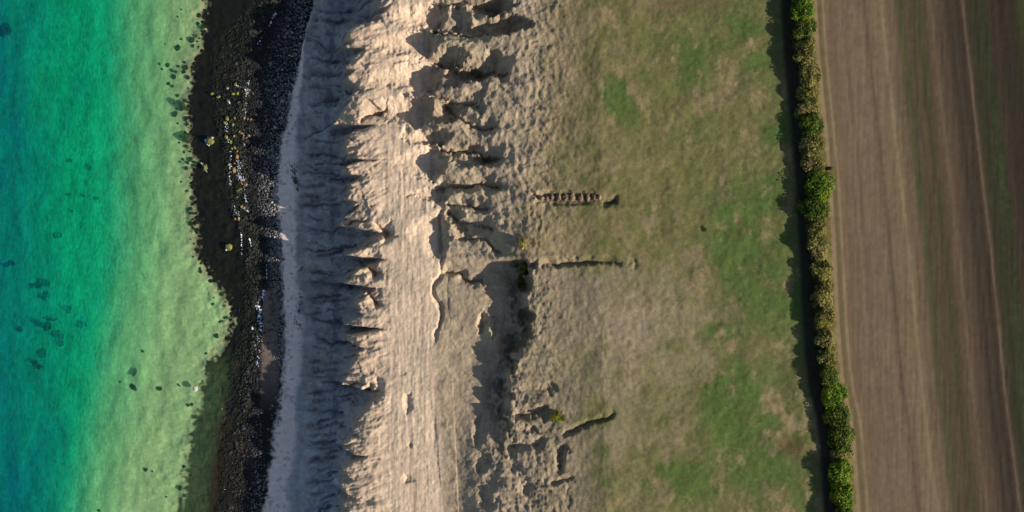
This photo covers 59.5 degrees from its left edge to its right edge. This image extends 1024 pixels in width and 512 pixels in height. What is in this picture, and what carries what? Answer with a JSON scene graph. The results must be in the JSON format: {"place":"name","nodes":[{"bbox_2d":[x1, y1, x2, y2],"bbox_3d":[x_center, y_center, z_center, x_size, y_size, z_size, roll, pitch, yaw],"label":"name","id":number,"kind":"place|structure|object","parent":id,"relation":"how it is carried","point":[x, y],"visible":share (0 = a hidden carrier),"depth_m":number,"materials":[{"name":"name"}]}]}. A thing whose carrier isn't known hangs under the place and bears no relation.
{"place":"outdoors","nodes":[
{"label":"outdoors","id":0,"kind":"place"},
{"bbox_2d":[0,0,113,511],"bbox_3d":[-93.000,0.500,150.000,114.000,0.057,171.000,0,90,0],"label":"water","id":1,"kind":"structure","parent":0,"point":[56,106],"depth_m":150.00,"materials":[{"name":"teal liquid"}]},
{"bbox_2d":[176,100,188,110],"bbox_3d":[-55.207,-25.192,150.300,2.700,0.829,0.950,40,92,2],"label":"boulder","id":2,"kind":"object","parent":1,"relation":"in","point":[182,105],"visible":1,"depth_m":150.04,"materials":[{"name":"green stone"}]},
{"bbox_2d":[207,137,213,144],"bbox_3d":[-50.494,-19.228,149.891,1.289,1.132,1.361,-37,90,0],"label":"boulder","id":3,"kind":"object","parent":1,"relation":"in","point":[210,140],"visible":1,"depth_m":149.51,"materials":[{"name":"stone"}]},
{"bbox_2d":[201,80,249,215],"bbox_3d":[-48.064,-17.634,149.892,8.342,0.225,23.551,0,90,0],"label":"foam","id":4,"kind":"object","parent":1,"relation":"on","point":[231,155],"visible":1,"depth_m":149.94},
{"bbox_2d":[225,243,231,250],"bbox_3d":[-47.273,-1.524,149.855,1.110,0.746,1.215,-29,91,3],"label":"boulder","id":5,"kind":"object","parent":1,"relation":"in","point":[228,246],"visible":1,"depth_m":149.64,"materials":[{"name":"stone"}]},
{"bbox_2d":[225,1,277,359],"bbox_3d":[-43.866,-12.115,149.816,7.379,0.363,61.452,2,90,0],"label":"foam","id":6,"kind":"object","parent":1,"relation":"on","point":[258,306],"visible":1,"depth_m":149.92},
{"bbox_2d":[66,0,273,511],"bbox_3d":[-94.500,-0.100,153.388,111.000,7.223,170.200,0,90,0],"label":"sea bed","id":7,"kind":"object","parent":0,"point":[162,312],"visible":0.62,"depth_m":151.42,"materials":[{"name":"green sand"}]},
{"bbox_2d":[129,383,136,390],"bbox_3d":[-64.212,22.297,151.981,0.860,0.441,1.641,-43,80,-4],"label":"submerged stone","id":8,"kind":"object","parent":7,"relation":"on","point":[132,386],"visible":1,"depth_m":151.86,"materials":[{"name":"green stone"}]},
{"bbox_2d":[182,133,192,142],"bbox_3d":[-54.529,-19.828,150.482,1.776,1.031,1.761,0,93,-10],"label":"boulder","id":9,"kind":"object","parent":7,"relation":"on","point":[187,137],"visible":1,"depth_m":150.21,"materials":[{"name":"green stone"}]},
{"bbox_2d":[237,0,313,511],"bbox_3d":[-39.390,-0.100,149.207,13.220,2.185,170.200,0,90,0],"label":"beach","id":10,"kind":"structure","parent":0,"point":[277,476],"depth_m":149.17,"materials":[{"name":"grey sand"}]},
{"bbox_2d":[211,0,314,511],"bbox_3d":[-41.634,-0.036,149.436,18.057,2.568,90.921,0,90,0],"label":"pebbles","id":11,"kind":"object","parent":10,"relation":"on","point":[254,261],"visible":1,"depth_m":149.84,"materials":[{"name":"black stone"}]},
{"bbox_2d":[267,148,303,330],"bbox_3d":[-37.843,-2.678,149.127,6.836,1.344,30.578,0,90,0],"label":"beach wrack","id":12,"kind":"object","parent":10,"relation":"on","point":[295,181],"visible":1,"depth_m":148.78,"materials":[{"name":"brown plant"}]},
{"bbox_2d":[290,0,562,511],"bbox_3d":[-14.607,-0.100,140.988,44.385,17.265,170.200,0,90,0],"label":"cliff","id":13,"kind":"structure","parent":0,"point":[427,384],"depth_m":138.34,"materials":[{"name":"rock"}]},
{"bbox_2d":[516,274,524,287],"bbox_3d":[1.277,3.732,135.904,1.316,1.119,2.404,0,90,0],"label":"bush","id":14,"kind":"object","parent":13,"relation":"on","point":[520,282],"visible":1,"depth_m":135.63,"materials":[{"name":"green plant"}]},
{"bbox_2d":[519,238,524,248],"bbox_3d":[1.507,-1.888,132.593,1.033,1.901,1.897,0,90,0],"label":"bush","id":15,"kind":"object","parent":13,"relation":"on","point":[521,243],"visible":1,"depth_m":131.84,"materials":[{"name":"yellow plant"}]},
{"bbox_2d":[519,261,528,274],"bbox_3d":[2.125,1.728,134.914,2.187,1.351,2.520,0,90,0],"label":"bush","id":16,"kind":"object","parent":13,"relation":"on","point":[523,268],"visible":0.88,"depth_m":134.59,"materials":[{"name":"green plant"}]},
{"bbox_2d":[544,0,856,511],"bbox_3d":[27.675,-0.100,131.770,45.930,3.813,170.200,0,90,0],"label":"pasture","id":17,"kind":"structure","parent":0,"point":[686,366],"depth_m":130.86,"materials":[{"name":"green plant"}]},
{"bbox_2d":[550,411,565,422],"bbox_3d":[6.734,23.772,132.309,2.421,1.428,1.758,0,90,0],"label":"bush","id":18,"kind":"object","parent":17,"relation":"on","point":[557,417],"visible":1,"depth_m":131.97,"materials":[{"name":"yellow plant"}]},
{"bbox_2d":[556,193,561,201],"bbox_3d":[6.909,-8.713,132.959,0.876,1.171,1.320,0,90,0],"label":"soil heap","id":19,"kind":"object","parent":17,"relation":"on","point":[558,197],"visible":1,"depth_m":132.57,"materials":[{"name":"brown soil"}]},
{"bbox_2d":[562,193,568,201],"bbox_3d":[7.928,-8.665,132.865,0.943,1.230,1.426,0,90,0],"label":"soil heap","id":20,"kind":"object","parent":17,"relation":"on","point":[565,198],"visible":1,"depth_m":132.45,"materials":[{"name":"brown soil"}]},
{"bbox_2d":[569,193,575,200],"bbox_3d":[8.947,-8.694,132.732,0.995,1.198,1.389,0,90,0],"label":"soil heap","id":21,"kind":"object","parent":17,"relation":"on","point":[572,197],"visible":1,"depth_m":132.31,"materials":[{"name":"brown soil"}]},
{"bbox_2d":[577,193,583,201],"bbox_3d":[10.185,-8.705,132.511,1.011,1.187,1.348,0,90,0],"label":"soil heap","id":22,"kind":"object","parent":17,"relation":"on","point":[580,197],"visible":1,"depth_m":132.12,"materials":[{"name":"brown soil"}]},
{"bbox_2d":[591,194,596,200],"bbox_3d":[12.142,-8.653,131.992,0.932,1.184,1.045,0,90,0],"label":"soil heap","id":23,"kind":"object","parent":17,"relation":"on","point":[594,197],"visible":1,"depth_m":131.62,"materials":[{"name":"brown soil"}]},
{"bbox_2d":[789,0,814,22],"bbox_3d":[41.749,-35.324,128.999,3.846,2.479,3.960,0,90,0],"label":"hedge shrub","id":24,"kind":"object","parent":17,"relation":"on","point":[803,10],"visible":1,"depth_m":128.28,"materials":[{"name":"green plant"}]},
{"bbox_2d":[792,36,816,62],"bbox_3d":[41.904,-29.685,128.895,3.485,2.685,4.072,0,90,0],"label":"hedge shrub","id":25,"kind":"object","parent":17,"relation":"on","point":[802,48],"visible":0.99,"depth_m":128.18,"materials":[{"name":"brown plant"}]},
{"bbox_2d":[791,18,817,42],"bbox_3d":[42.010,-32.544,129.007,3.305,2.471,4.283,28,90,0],"label":"hedge shrub","id":26,"kind":"object","parent":17,"relation":"on","point":[802,29],"visible":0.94,"depth_m":128.34,"materials":[{"name":"green plant"}]},
{"bbox_2d":[795,85,818,107],"bbox_3d":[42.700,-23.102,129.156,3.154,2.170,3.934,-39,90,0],"label":"hedge shrub","id":27,"kind":"object","parent":17,"relation":"on","point":[807,96],"visible":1,"depth_m":128.51,"materials":[{"name":"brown plant"}]},
{"bbox_2d":[794,103,819,119],"bbox_3d":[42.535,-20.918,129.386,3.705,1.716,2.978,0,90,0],"label":"hedge shrub","id":28,"kind":"object","parent":17,"relation":"on","point":[801,111],"visible":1,"depth_m":128.91,"materials":[{"name":"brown plant"}]},
{"bbox_2d":[797,57,821,88],"bbox_3d":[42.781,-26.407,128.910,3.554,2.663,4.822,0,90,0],"label":"hedge shrub","id":29,"kind":"object","parent":17,"relation":"on","point":[809,71],"visible":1,"depth_m":128.20,"materials":[{"name":"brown plant"}]},
{"bbox_2d":[798,111,824,139],"bbox_3d":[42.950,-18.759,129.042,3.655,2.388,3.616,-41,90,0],"label":"hedge shrub","id":30,"kind":"object","parent":17,"relation":"on","point":[809,124],"visible":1,"depth_m":128.38,"materials":[{"name":"green plant"}]},
{"bbox_2d":[798,129,825,157],"bbox_3d":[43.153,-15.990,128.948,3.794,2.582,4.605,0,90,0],"label":"hedge shrub","id":31,"kind":"object","parent":17,"relation":"on","point":[813,148],"visible":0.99,"depth_m":128.33,"materials":[{"name":"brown plant"}]},
{"bbox_2d":[795,193,830,221],"bbox_3d":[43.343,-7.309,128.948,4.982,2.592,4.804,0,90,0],"label":"hedge shrub","id":32,"kind":"object","parent":17,"relation":"on","point":[813,210],"visible":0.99,"depth_m":128.34,"materials":[{"name":"green plant"}]},
{"bbox_2d":[800,155,825,173],"bbox_3d":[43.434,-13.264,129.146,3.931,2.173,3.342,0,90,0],"label":"hedge shrub","id":33,"kind":"object","parent":17,"relation":"on","point":[809,164],"visible":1,"depth_m":128.47,"materials":[{"name":"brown plant"}]},
{"bbox_2d":[805,217,826,238],"bbox_3d":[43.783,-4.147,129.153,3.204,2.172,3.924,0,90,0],"label":"hedge shrub","id":34,"kind":"object","parent":17,"relation":"on","point":[816,229],"visible":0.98,"depth_m":128.50,"materials":[{"name":"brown plant"}]},
{"bbox_2d":[806,235,828,262],"bbox_3d":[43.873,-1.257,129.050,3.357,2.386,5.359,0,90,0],"label":"hedge shrub","id":35,"kind":"object","parent":17,"relation":"on","point":[815,247],"visible":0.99,"depth_m":128.38,"materials":[{"name":"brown plant"}]},
{"bbox_2d":[804,168,836,204],"bbox_3d":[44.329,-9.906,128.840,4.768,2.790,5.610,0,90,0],"label":"hedge shrub","id":36,"kind":"object","parent":17,"relation":"on","point":[824,179],"visible":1,"depth_m":128.21,"materials":[{"name":"green plant"}]},
{"bbox_2d":[809,259,832,282],"bbox_3d":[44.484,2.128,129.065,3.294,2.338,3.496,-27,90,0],"label":"hedge shrub","id":37,"kind":"object","parent":17,"relation":"on","point":[821,271],"visible":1,"depth_m":128.39,"materials":[{"name":"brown plant"}]},
{"bbox_2d":[810,279,833,307],"bbox_3d":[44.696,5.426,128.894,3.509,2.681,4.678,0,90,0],"label":"hedge shrub","id":38,"kind":"object","parent":17,"relation":"on","point":[822,295],"visible":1,"depth_m":128.17,"materials":[{"name":"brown plant"}]},
{"bbox_2d":[814,304,835,330],"bbox_3d":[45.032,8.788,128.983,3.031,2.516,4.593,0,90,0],"label":"hedge shrub","id":39,"kind":"object","parent":17,"relation":"on","point":[825,316],"visible":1,"depth_m":128.21,"materials":[{"name":"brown plant"}]},
{"bbox_2d":[814,328,835,347],"bbox_3d":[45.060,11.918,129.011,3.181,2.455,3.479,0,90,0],"label":"hedge shrub","id":40,"kind":"object","parent":17,"relation":"on","point":[825,338],"visible":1,"depth_m":128.40,"materials":[{"name":"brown plant"}]},
{"bbox_2d":[816,345,837,368],"bbox_3d":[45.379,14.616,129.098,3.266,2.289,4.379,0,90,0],"label":"hedge shrub","id":41,"kind":"object","parent":17,"relation":"on","point":[827,355],"visible":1,"depth_m":128.37,"materials":[{"name":"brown plant"}]},
{"bbox_2d":[818,364,839,386],"bbox_3d":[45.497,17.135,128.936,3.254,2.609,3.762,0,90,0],"label":"hedge shrub","id":42,"kind":"object","parent":17,"relation":"on","point":[828,375],"visible":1,"depth_m":128.15,"materials":[{"name":"green plant"}]},
{"bbox_2d":[821,380,848,409],"bbox_3d":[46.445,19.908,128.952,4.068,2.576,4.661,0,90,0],"label":"hedge shrub","id":43,"kind":"object","parent":17,"relation":"on","point":[832,395],"visible":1,"depth_m":128.38,"materials":[{"name":"green plant"}]},
{"bbox_2d":[821,398,851,428],"bbox_3d":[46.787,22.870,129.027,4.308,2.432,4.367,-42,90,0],"label":"hedge shrub","id":44,"kind":"object","parent":17,"relation":"on","point":[838,416],"visible":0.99,"depth_m":128.39,"materials":[{"name":"green plant"}]},
{"bbox_2d":[827,459,852,486],"bbox_3d":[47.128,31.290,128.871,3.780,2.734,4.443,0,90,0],"label":"hedge shrub","id":45,"kind":"object","parent":17,"relation":"on","point":[841,471],"visible":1,"depth_m":128.22,"materials":[{"name":"green plant"}]},
{"bbox_2d":[829,480,853,509],"bbox_3d":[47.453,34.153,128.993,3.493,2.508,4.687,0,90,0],"label":"hedge shrub","id":46,"kind":"object","parent":17,"relation":"on","point":[843,494],"visible":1,"depth_m":128.32,"materials":[{"name":"green plant"}]},
{"bbox_2d":[827,425,856,453],"bbox_3d":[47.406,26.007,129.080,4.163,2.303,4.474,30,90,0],"label":"hedge shrub","id":47,"kind":"object","parent":17,"relation":"on","point":[840,438],"visible":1,"depth_m":128.56,"materials":[{"name":"green plant"}]},
{"bbox_2d":[830,448,854,462],"bbox_3d":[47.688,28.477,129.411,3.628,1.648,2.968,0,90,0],"label":"hedge shrub","id":48,"kind":"object","parent":17,"relation":"on","point":[835,455],"visible":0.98,"depth_m":128.96,"materials":[{"name":"brown plant"}]},
{"bbox_2d":[835,501,852,511],"bbox_3d":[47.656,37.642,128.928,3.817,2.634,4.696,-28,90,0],"label":"hedge shrub","id":49,"kind":"object","parent":17,"relation":"on","point":[839,508],"visible":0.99,"depth_m":128.26,"materials":[{"name":"green plant"}]},
{"bbox_2d":[813,0,1023,511],"bbox_3d":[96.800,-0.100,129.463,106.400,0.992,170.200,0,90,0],"label":"ploughed field","id":50,"kind":"structure","parent":0,"point":[922,106],"depth_m":129.66,"materials":[{"name":"soil"}]}
]}

